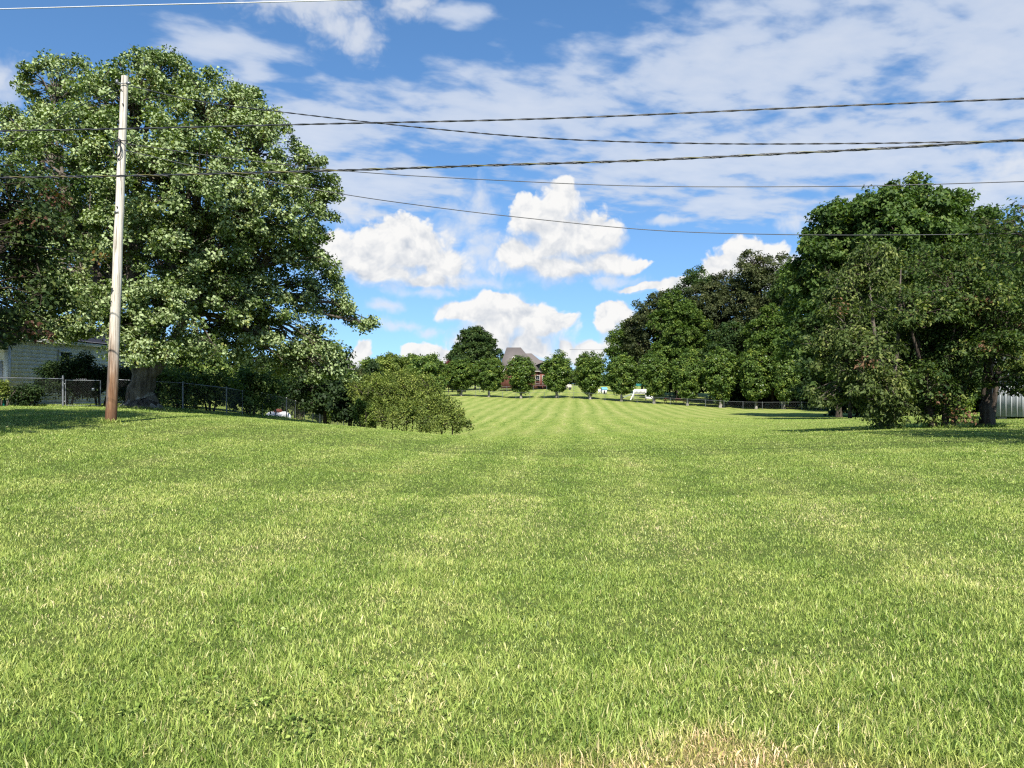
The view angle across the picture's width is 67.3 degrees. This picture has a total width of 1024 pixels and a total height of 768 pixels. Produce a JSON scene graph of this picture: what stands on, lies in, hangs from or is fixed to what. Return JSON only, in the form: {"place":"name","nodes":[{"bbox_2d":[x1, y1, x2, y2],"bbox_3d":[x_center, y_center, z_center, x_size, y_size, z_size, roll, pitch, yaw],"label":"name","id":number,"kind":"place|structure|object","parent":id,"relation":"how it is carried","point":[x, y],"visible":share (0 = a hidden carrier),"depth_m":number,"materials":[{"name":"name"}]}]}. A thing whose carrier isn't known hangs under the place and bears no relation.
{"place":"outdoors","nodes":[
{"label":"outdoors","id":0,"kind":"place"},
{"bbox_2d":[0,0,350,9],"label":"overhead wire","id":1,"kind":"object","parent":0,"point":[174,4],"visible":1,"depth_m":12.51,"materials":[{"name":"metal"}]},
{"bbox_2d":[0,385,1023,767],"bbox_3d":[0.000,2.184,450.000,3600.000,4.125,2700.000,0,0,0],"label":"ground","id":2,"kind":"structure","parent":0,"point":[514,407],"depth_m":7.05,"materials":[{"name":"green plant"}]},
{"bbox_2d":[0,379,15,405],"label":"shrub","id":3,"kind":"object","parent":2,"relation":"on","point":[5,388],"visible":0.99,"depth_m":31.99,"materials":[{"name":"green plant"}]},
{"bbox_2d":[4,382,47,405],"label":"shrub","id":4,"kind":"object","parent":2,"relation":"on","point":[32,394],"visible":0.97,"depth_m":32.35,"materials":[{"name":"green plant"}]},
{"bbox_2d":[0,375,63,405],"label":"chain link fence","id":5,"kind":"object","parent":2,"relation":"on","point":[62,394],"visible":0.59,"depth_m":33.11,"materials":[{"name":"metal"}]},
{"bbox_2d":[64,379,100,405],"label":"garden gate","id":6,"kind":"structure","parent":5,"relation":"attached to","point":[65,401],"depth_m":32.99,"materials":[{"name":"metal"}]},
{"bbox_2d":[0,146,103,349],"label":"yard tree","id":7,"kind":"object","parent":2,"relation":"on","point":[23,233],"visible":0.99,"depth_m":18.72,"materials":[{"name":"green plant"}]},
{"bbox_2d":[0,308,130,404],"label":"white house","id":8,"kind":"structure","parent":2,"relation":"on","point":[20,361],"depth_m":36.96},
{"bbox_2d":[0,361,2,381],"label":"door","id":9,"kind":"structure","parent":8,"relation":"in","point":[1,362],"depth_m":34.51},
{"bbox_2d":[58,350,71,364],"bbox_3d":[-22.675,-1.051,39.000,0.080,1.310,1.070,0,0,0],"label":"window","id":10,"kind":"structure","parent":8,"relation":"in","point":[59,354],"depth_m":38.81,"materials":[{"name":"grey glass"}]},
{"bbox_2d":[31,350,106,404],"bbox_3d":[-20.204,-0.163,34.871,3.260,2.801,2.448,0,0,0],"label":"shrub","id":11,"kind":"object","parent":2,"relation":"on","point":[72,369],"visible":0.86,"depth_m":34.54,"materials":[{"name":"green plant"}]},
{"bbox_2d":[69,360,130,404],"bbox_3d":[-19.139,0.065,35.602,3.565,2.455,2.357,0,0,0],"label":"shrub","id":12,"kind":"object","parent":2,"relation":"on","point":[96,391],"visible":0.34,"depth_m":35.06,"materials":[{"name":"green plant"}]},
{"bbox_2d":[105,75,130,423],"bbox_3d":[-10.306,-3.390,20.095,0.615,9.424,0.338,0,0,-28],"label":"utility pole","id":13,"kind":"object","parent":2,"relation":"on","point":[113,362],"visible":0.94,"depth_m":20.03,"materials":[{"name":"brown wood"}]},
{"bbox_2d":[0,89,121,149],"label":"overhead cable","id":14,"kind":"object","parent":13,"relation":"attached to","point":[61,115],"visible":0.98,"depth_m":21.81,"materials":[{"name":"black rubber"}]},
{"bbox_2d":[124,150,1022,235],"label":"overhead wire","id":15,"kind":"object","parent":13,"relation":"attached to","point":[551,220],"visible":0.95,"depth_m":19.71,"materials":[{"name":"black metal"}]},
{"bbox_2d":[125,143,1023,186],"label":"overhead wire","id":16,"kind":"object","parent":13,"relation":"attached to","point":[590,184],"visible":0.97,"depth_m":19.59,"materials":[{"name":"black metal"}]},
{"bbox_2d":[131,86,1023,144],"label":"overhead cable","id":17,"kind":"object","parent":13,"relation":"attached to","point":[581,139],"visible":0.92,"depth_m":16.64,"materials":[{"name":"metal"}]},
{"bbox_2d":[99,367,161,403],"bbox_3d":[-17.702,0.136,35.636,2.946,2.404,2.363,0,0,0],"label":"shrub","id":18,"kind":"object","parent":2,"relation":"on","point":[128,375],"visible":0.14,"depth_m":35.01,"materials":[{"name":"green plant"}]},
{"bbox_2d":[129,366,180,407],"bbox_3d":[-18.038,0.062,39.137,3.026,2.736,3.309,0,0,-43],"label":"shrub","id":19,"kind":"object","parent":2,"relation":"on","point":[158,390],"visible":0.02,"depth_m":39.22,"materials":[{"name":"green plant"}]},
{"bbox_2d":[155,361,207,409],"bbox_3d":[-15.691,0.166,36.021,2.728,2.582,2.688,0,0,9],"label":"shrub","id":20,"kind":"object","parent":2,"relation":"on","point":[165,375],"visible":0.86,"depth_m":35.53,"materials":[{"name":"green plant"}]},
{"bbox_2d":[0,44,382,409],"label":"maple tree","id":21,"kind":"object","parent":2,"relation":"on","point":[207,251],"visible":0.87,"depth_m":28.56,"materials":[{"name":"green plant"}]},
{"bbox_2d":[156,350,240,405],"bbox_3d":[-19.889,-0.410,47.890,5.756,4.623,5.298,0,0,0],"label":"tree","id":22,"kind":"object","parent":2,"relation":"on","point":[210,366],"visible":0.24,"depth_m":47.21,"materials":[{"name":"green plant"}]},
{"bbox_2d":[177,365,246,411],"bbox_3d":[-14.499,0.341,37.078,3.240,2.513,2.914,0,0,0],"label":"shrub","id":23,"kind":"object","parent":2,"relation":"on","point":[221,378],"visible":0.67,"depth_m":36.80,"materials":[{"name":"green plant"}]},
{"bbox_2d":[118,379,352,425],"bbox_3d":[-14.953,1.984,54.493,4.470,4.674,43.074,0,0,0],"label":"chain link fence","id":24,"kind":"object","parent":2,"relation":"on","point":[311,418],"visible":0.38,"depth_m":36.06,"materials":[{"name":"metal"}]},
{"bbox_2d":[206,350,291,414],"bbox_3d":[-17.964,0.063,52.017,5.188,4.766,5.639,0,0,-33],"label":"tree","id":25,"kind":"object","parent":2,"relation":"on","point":[258,358],"visible":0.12,"depth_m":51.19,"materials":[{"name":"green plant"}]},
{"bbox_2d":[224,364,289,415],"bbox_3d":[-13.155,0.350,39.018,3.512,2.963,2.946,0,0,29],"label":"shrub","id":26,"kind":"object","parent":2,"relation":"on","point":[269,383],"visible":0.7,"depth_m":38.65,"materials":[{"name":"green plant"}]},
{"bbox_2d":[267,409,290,417],"bbox_3d":[-14.302,2.088,47.000,1.560,1.140,0.800,0,0,-12],"label":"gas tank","id":27,"kind":"object","parent":2,"relation":"on","point":[288,414],"visible":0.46,"depth_m":46.78,"materials":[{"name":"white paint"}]},
{"bbox_2d":[263,367,306,413],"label":"shrub","id":28,"kind":"object","parent":2,"relation":"on","point":[286,394],"visible":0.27,"depth_m":51.51,"materials":[{"name":"green plant"}]},
{"bbox_2d":[277,355,314,418],"bbox_3d":[-18.695,0.322,65.868,5.206,6.237,5.671,0,0,33],"label":"tree","id":29,"kind":"object","parent":2,"relation":"on","point":[293,373],"visible":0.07,"depth_m":64.98,"materials":[{"name":"green plant"}]},
{"bbox_2d":[281,372,319,419],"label":"shrub","id":30,"kind":"object","parent":2,"relation":"on","point":[299,409],"visible":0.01,"depth_m":59.83,"materials":[{"name":"green plant"}]},
{"bbox_2d":[284,337,356,423],"bbox_3d":[-12.312,-0.109,50.041,4.731,6.246,4.713,0,0,0],"label":"tree","id":31,"kind":"object","parent":2,"relation":"on","point":[321,393],"visible":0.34,"depth_m":49.10,"materials":[{"name":"green plant"}]},
{"bbox_2d":[311,410,332,423],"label":"shrub","id":32,"kind":"object","parent":2,"relation":"on","point":[319,419],"visible":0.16,"depth_m":61.28,"materials":[{"name":"green plant"}]},
{"bbox_2d":[323,371,378,425],"bbox_3d":[-9.905,1.124,46.888,3.389,3.882,3.379,0,0,0],"label":"tree","id":33,"kind":"object","parent":2,"relation":"on","point":[338,401],"visible":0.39,"depth_m":46.37,"materials":[{"name":"green plant"}]},
{"bbox_2d":[354,368,364,378],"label":"distant tree","id":34,"kind":"object","parent":2,"relation":"on","point":[360,371],"visible":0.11,"depth_m":139.42,"materials":[{"name":"green plant"}]},
{"bbox_2d":[352,398,378,427],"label":"shrub","id":35,"kind":"object","parent":2,"relation":"on","point":[360,407],"visible":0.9,"depth_m":40.24,"materials":[{"name":"green plant"}]},
{"bbox_2d":[357,355,382,368],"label":"distant tree","id":36,"kind":"object","parent":2,"relation":"on","point":[363,362],"visible":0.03,"depth_m":207.14,"materials":[{"name":"green plant"}]},
{"bbox_2d":[362,359,383,398],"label":"distant tree","id":37,"kind":"object","parent":2,"relation":"on","point":[373,366],"visible":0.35,"depth_m":119.39,"materials":[{"name":"green plant"}]},
{"bbox_2d":[375,351,410,379],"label":"distant tree","id":38,"kind":"object","parent":2,"relation":"on","point":[389,361],"visible":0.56,"depth_m":163.26,"materials":[{"name":"green plant"}]},
{"bbox_2d":[395,353,415,376],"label":"distant tree","id":39,"kind":"object","parent":2,"relation":"on","point":[410,356],"visible":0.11,"depth_m":183.71,"materials":[{"name":"green plant"}]},
{"bbox_2d":[344,366,474,435],"bbox_3d":[-6.151,1.163,41.671,8.054,4.287,4.299,0,0,20],"label":"shrub","id":40,"kind":"object","parent":2,"relation":"on","point":[415,404],"visible":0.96,"depth_m":41.43,"materials":[{"name":"green plant"}]},
{"bbox_2d":[406,352,450,392],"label":"distant tree","id":41,"kind":"object","parent":2,"relation":"on","point":[433,363],"visible":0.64,"depth_m":148.23,"materials":[{"name":"green plant"}]},
{"bbox_2d":[444,359,450,389],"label":"distant tree","id":42,"kind":"object","parent":2,"relation":"on","point":[447,362],"visible":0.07,"depth_m":179.80,"materials":[{"name":"green plant"}]},
{"bbox_2d":[443,347,472,363],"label":"distant tree","id":43,"kind":"object","parent":2,"relation":"on","point":[456,353],"visible":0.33,"depth_m":198.71,"materials":[{"name":"green plant"}]},
{"bbox_2d":[445,358,476,395],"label":"pear tree","id":44,"kind":"object","parent":2,"relation":"on","point":[461,375],"visible":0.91,"depth_m":153.85,"materials":[{"name":"green plant"}]},
{"bbox_2d":[448,325,503,389],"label":"distant tree","id":45,"kind":"object","parent":2,"relation":"on","point":[477,342],"visible":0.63,"depth_m":202.18,"materials":[{"name":"green plant"}]},
{"bbox_2d":[470,356,505,396],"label":"pear tree","id":46,"kind":"object","parent":2,"relation":"on","point":[488,373],"visible":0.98,"depth_m":151.65,"materials":[{"name":"green plant"}]},
{"bbox_2d":[502,355,536,397],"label":"pear tree","id":47,"kind":"object","parent":2,"relation":"on","point":[520,371],"visible":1,"depth_m":147.68,"materials":[{"name":"green plant"}]},
{"bbox_2d":[501,347,545,388],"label":"brick house","id":48,"kind":"structure","parent":2,"relation":"on","point":[510,353],"depth_m":193.01,"materials":[{"name":"brown"}]},
{"bbox_2d":[535,375,539,383],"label":"window","id":49,"kind":"structure","parent":48,"relation":"in","point":[538,376],"depth_m":190.42,"materials":[{"name":"white glass"}]},
{"bbox_2d":[475,385,580,391],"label":"chain link fence","id":50,"kind":"object","parent":2,"relation":"on","point":[537,386],"visible":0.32,"depth_m":178.85,"materials":[{"name":"metal"}]},
{"bbox_2d":[539,349,574,397],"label":"pear tree","id":51,"kind":"object","parent":2,"relation":"on","point":[556,370],"visible":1,"depth_m":143.49,"materials":[{"name":"green plant"}]},
{"bbox_2d":[568,370,577,384],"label":"tree","id":52,"kind":"object","parent":2,"relation":"on","point":[572,382],"visible":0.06,"depth_m":323.62,"materials":[{"name":"green plant"}]},
{"bbox_2d":[573,350,605,398],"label":"pear tree","id":53,"kind":"object","parent":2,"relation":"on","point":[588,370],"visible":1,"depth_m":140.25,"materials":[{"name":"green plant"}]},
{"bbox_2d":[598,374,610,385],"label":"tree","id":54,"kind":"object","parent":2,"relation":"on","point":[603,382],"visible":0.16,"depth_m":294.04,"materials":[{"name":"green plant"}]},
{"bbox_2d":[603,352,638,401],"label":"pear tree","id":55,"kind":"object","parent":2,"relation":"on","point":[622,375],"visible":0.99,"depth_m":136.98,"materials":[{"name":"green plant"}]},
{"bbox_2d":[599,319,646,372],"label":"woodland tree","id":56,"kind":"object","parent":2,"relation":"on","point":[612,351],"visible":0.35,"depth_m":178.85,"materials":[{"name":"green plant"}]},
{"bbox_2d":[448,390,814,409],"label":"chain link fence","id":57,"kind":"object","parent":2,"relation":"on","point":[626,397],"visible":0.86,"depth_m":135.31,"materials":[{"name":"metal"}]},
{"bbox_2d":[623,384,652,399],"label":"play tower","id":58,"kind":"structure","parent":2,"relation":"on","point":[638,392],"depth_m":146.23,"materials":[{"name":"white plastic"}]},
{"bbox_2d":[618,309,658,388],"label":"woodland tree","id":59,"kind":"object","parent":2,"relation":"on","point":[629,330],"visible":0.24,"depth_m":174.50,"materials":[{"name":"green plant"}]},
{"bbox_2d":[626,288,673,395],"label":"woodland tree","id":60,"kind":"object","parent":2,"relation":"on","point":[642,318],"visible":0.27,"depth_m":169.28,"materials":[{"name":"green plant"}]},
{"bbox_2d":[635,349,671,403],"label":"pear tree","id":61,"kind":"object","parent":2,"relation":"on","point":[653,372],"visible":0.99,"depth_m":133.76,"materials":[{"name":"green plant"}]},
{"bbox_2d":[661,373,681,397],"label":"woodland tree","id":62,"kind":"object","parent":2,"relation":"on","point":[672,390],"visible":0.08,"depth_m":159.42,"materials":[{"name":"green plant"}]},
{"bbox_2d":[644,290,714,399],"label":"woodland tree","id":63,"kind":"object","parent":2,"relation":"on","point":[676,319],"visible":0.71,"depth_m":147.49,"materials":[{"name":"green plant"}]},
{"bbox_2d":[669,348,703,405],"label":"pear tree","id":64,"kind":"object","parent":2,"relation":"on","point":[687,375],"visible":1,"depth_m":130.12,"materials":[{"name":"green plant"}]},
{"bbox_2d":[656,265,726,396],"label":"woodland tree","id":65,"kind":"object","parent":2,"relation":"on","point":[688,280],"visible":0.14,"depth_m":164.12,"materials":[{"name":"green plant"}]},
{"bbox_2d":[679,338,716,401],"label":"woodland tree","id":66,"kind":"object","parent":2,"relation":"on","point":[702,390],"visible":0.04,"depth_m":147.84,"materials":[{"name":"green plant"}]},
{"bbox_2d":[685,268,751,351],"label":"woodland tree","id":67,"kind":"object","parent":2,"relation":"on","point":[710,296],"visible":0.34,"depth_m":155.26,"materials":[{"name":"green plant"}]},
{"bbox_2d":[699,346,739,407],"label":"pear tree","id":68,"kind":"object","parent":2,"relation":"on","point":[719,375],"visible":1,"depth_m":127.31,"materials":[{"name":"green plant"}]},
{"bbox_2d":[694,320,752,404],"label":"woodland tree","id":69,"kind":"object","parent":2,"relation":"on","point":[725,338],"visible":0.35,"depth_m":136.16,"materials":[{"name":"green plant"}]},
{"bbox_2d":[715,379,777,405],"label":"thicket","id":70,"kind":"object","parent":2,"relation":"on","point":[736,395],"visible":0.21,"depth_m":134.97,"materials":[{"name":"green plant"}]},
{"bbox_2d":[714,248,790,349],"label":"woodland tree","id":71,"kind":"object","parent":2,"relation":"on","point":[760,277],"visible":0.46,"depth_m":148.59,"materials":[{"name":"green plant"}]},
{"bbox_2d":[736,346,773,408],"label":"pear tree","id":72,"kind":"object","parent":2,"relation":"on","point":[752,372],"visible":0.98,"depth_m":124.05,"materials":[{"name":"green plant"}]},
{"bbox_2d":[733,303,804,407],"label":"woodland tree","id":73,"kind":"object","parent":2,"relation":"on","point":[761,338],"visible":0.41,"depth_m":126.72,"materials":[{"name":"green plant"}]},
{"bbox_2d":[757,385,807,406],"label":"thicket","id":74,"kind":"object","parent":2,"relation":"on","point":[768,398],"visible":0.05,"depth_m":132.67,"materials":[{"name":"green plant"}]},
{"bbox_2d":[767,348,801,408],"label":"pear tree","id":75,"kind":"object","parent":2,"relation":"on","point":[785,372],"visible":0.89,"depth_m":121.68,"materials":[{"name":"green plant"}]},
{"bbox_2d":[762,266,812,405],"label":"woodland tree","id":76,"kind":"object","parent":2,"relation":"on","point":[771,293],"visible":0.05,"depth_m":135.44,"materials":[{"name":"green plant"}]},
{"bbox_2d":[793,339,813,380],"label":"woodland tree","id":77,"kind":"object","parent":2,"relation":"on","point":[801,379],"visible":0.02,"depth_m":125.18,"materials":[{"name":"green plant"}]},
{"bbox_2d":[787,376,847,409],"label":"thicket","id":78,"kind":"object","parent":2,"relation":"on","point":[805,400],"visible":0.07,"depth_m":120.89,"materials":[{"name":"green plant"}]},
{"bbox_2d":[788,283,889,417],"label":"woodland tree","id":79,"kind":"object","parent":2,"relation":"on","point":[808,327],"visible":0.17,"depth_m":66.19,"materials":[{"name":"green plant"}]},
{"bbox_2d":[772,195,908,417],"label":"woodland tree","id":80,"kind":"object","parent":2,"relation":"on","point":[818,248],"visible":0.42,"depth_m":78.61,"materials":[{"name":"green plant"}]},
{"bbox_2d":[823,402,868,415],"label":"thicket","id":81,"kind":"object","parent":2,"relation":"on","point":[832,412],"visible":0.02,"depth_m":91.15,"materials":[{"name":"green plant"}]},
{"bbox_2d":[798,238,941,429],"bbox_3d":[12.000,-1.648,26.030,4.978,6.758,4.133,0,0,-37],"label":"yard tree","id":82,"kind":"object","parent":2,"relation":"on","point":[858,357],"visible":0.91,"depth_m":25.63,"materials":[{"name":"green plant"}]},
{"bbox_2d":[813,171,979,415],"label":"woodland tree","id":83,"kind":"object","parent":2,"relation":"on","point":[908,213],"visible":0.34,"depth_m":74.06,"materials":[{"name":"green plant"}]},
{"bbox_2d":[869,383,940,415],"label":"thicket","id":84,"kind":"object","parent":2,"relation":"on","point":[911,411],"depth_m":74.01,"materials":[{"name":"green plant"}]},
{"bbox_2d":[863,294,982,411],"bbox_3d":[32.880,-2.108,62.135,9.591,10.440,10.819,0,0,-40],"label":"woodland tree","id":85,"kind":"object","parent":2,"relation":"on","point":[977,395],"visible":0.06,"depth_m":60.94,"materials":[{"name":"green plant"}]},
{"bbox_2d":[867,240,1015,427],"bbox_3d":[14.731,-1.681,26.105,5.438,6.796,4.904,0,0,0],"label":"yard tree","id":86,"kind":"object","parent":2,"relation":"on","point":[950,389],"visible":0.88,"depth_m":25.41,"materials":[{"name":"green plant"}]},
{"bbox_2d":[933,385,981,412],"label":"thicket","id":87,"kind":"object","parent":2,"relation":"on","point":[976,406],"visible":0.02,"depth_m":67.71,"materials":[{"name":"green plant"}]},
{"bbox_2d":[939,385,975,411],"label":"shrub","id":88,"kind":"object","parent":2,"relation":"on","point":[973,399],"visible":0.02,"depth_m":43.41,"materials":[{"name":"green plant"}]},
{"bbox_2d":[928,226,1023,426],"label":"yard tree","id":89,"kind":"object","parent":2,"relation":"on","point":[1006,337],"visible":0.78,"depth_m":24.74,"materials":[{"name":"green plant"}]},
{"bbox_2d":[937,187,1021,283],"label":"woodland tree","id":90,"kind":"object","parent":2,"relation":"on","point":[971,214],"visible":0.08,"depth_m":79.58,"materials":[{"name":"green plant"}]},
{"bbox_2d":[955,197,1023,287],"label":"yard tree","id":91,"kind":"object","parent":2,"relation":"on","point":[1017,219],"visible":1,"depth_m":18.12,"materials":[{"name":"green plant"}]},
{"bbox_2d":[969,286,1023,399],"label":"woodland tree","id":92,"kind":"object","parent":2,"relation":"on","point":[1005,352],"depth_m":62.53,"materials":[{"name":"green plant"}]},
{"bbox_2d":[976,213,1023,270],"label":"woodland tree","id":93,"kind":"object","parent":2,"relation":"on","point":[988,223],"visible":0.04,"depth_m":75.37,"materials":[{"name":"green plant"}]},
{"bbox_2d":[992,356,1023,418],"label":"garden shed","id":94,"kind":"structure","parent":2,"relation":"on","point":[1010,406],"depth_m":33.72,"materials":[{"name":"metal"}]},
{"bbox_2d":[0,138,1023,178],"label":"overhead cable","id":95,"kind":"object","parent":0,"point":[631,160],"visible":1,"depth_m":14.46,"materials":[{"name":"metal"}]},
{"bbox_2d":[0,97,1023,131],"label":"overhead cable","id":96,"kind":"object","parent":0,"point":[949,101],"visible":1,"depth_m":14.49,"materials":[{"name":"metal"}]},
{"bbox_2d":[0,0,1023,374],"label":"sky","id":97,"kind":"structure","parent":0,"point":[542,288],"materials":[{"name":"blue"}]},
{"bbox_2d":[601,387,606,393],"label":"play house","id":98,"kind":"structure","parent":0,"point":[603,390],"depth_m":167.61,"materials":[{"name":"white plastic"}]}
]}

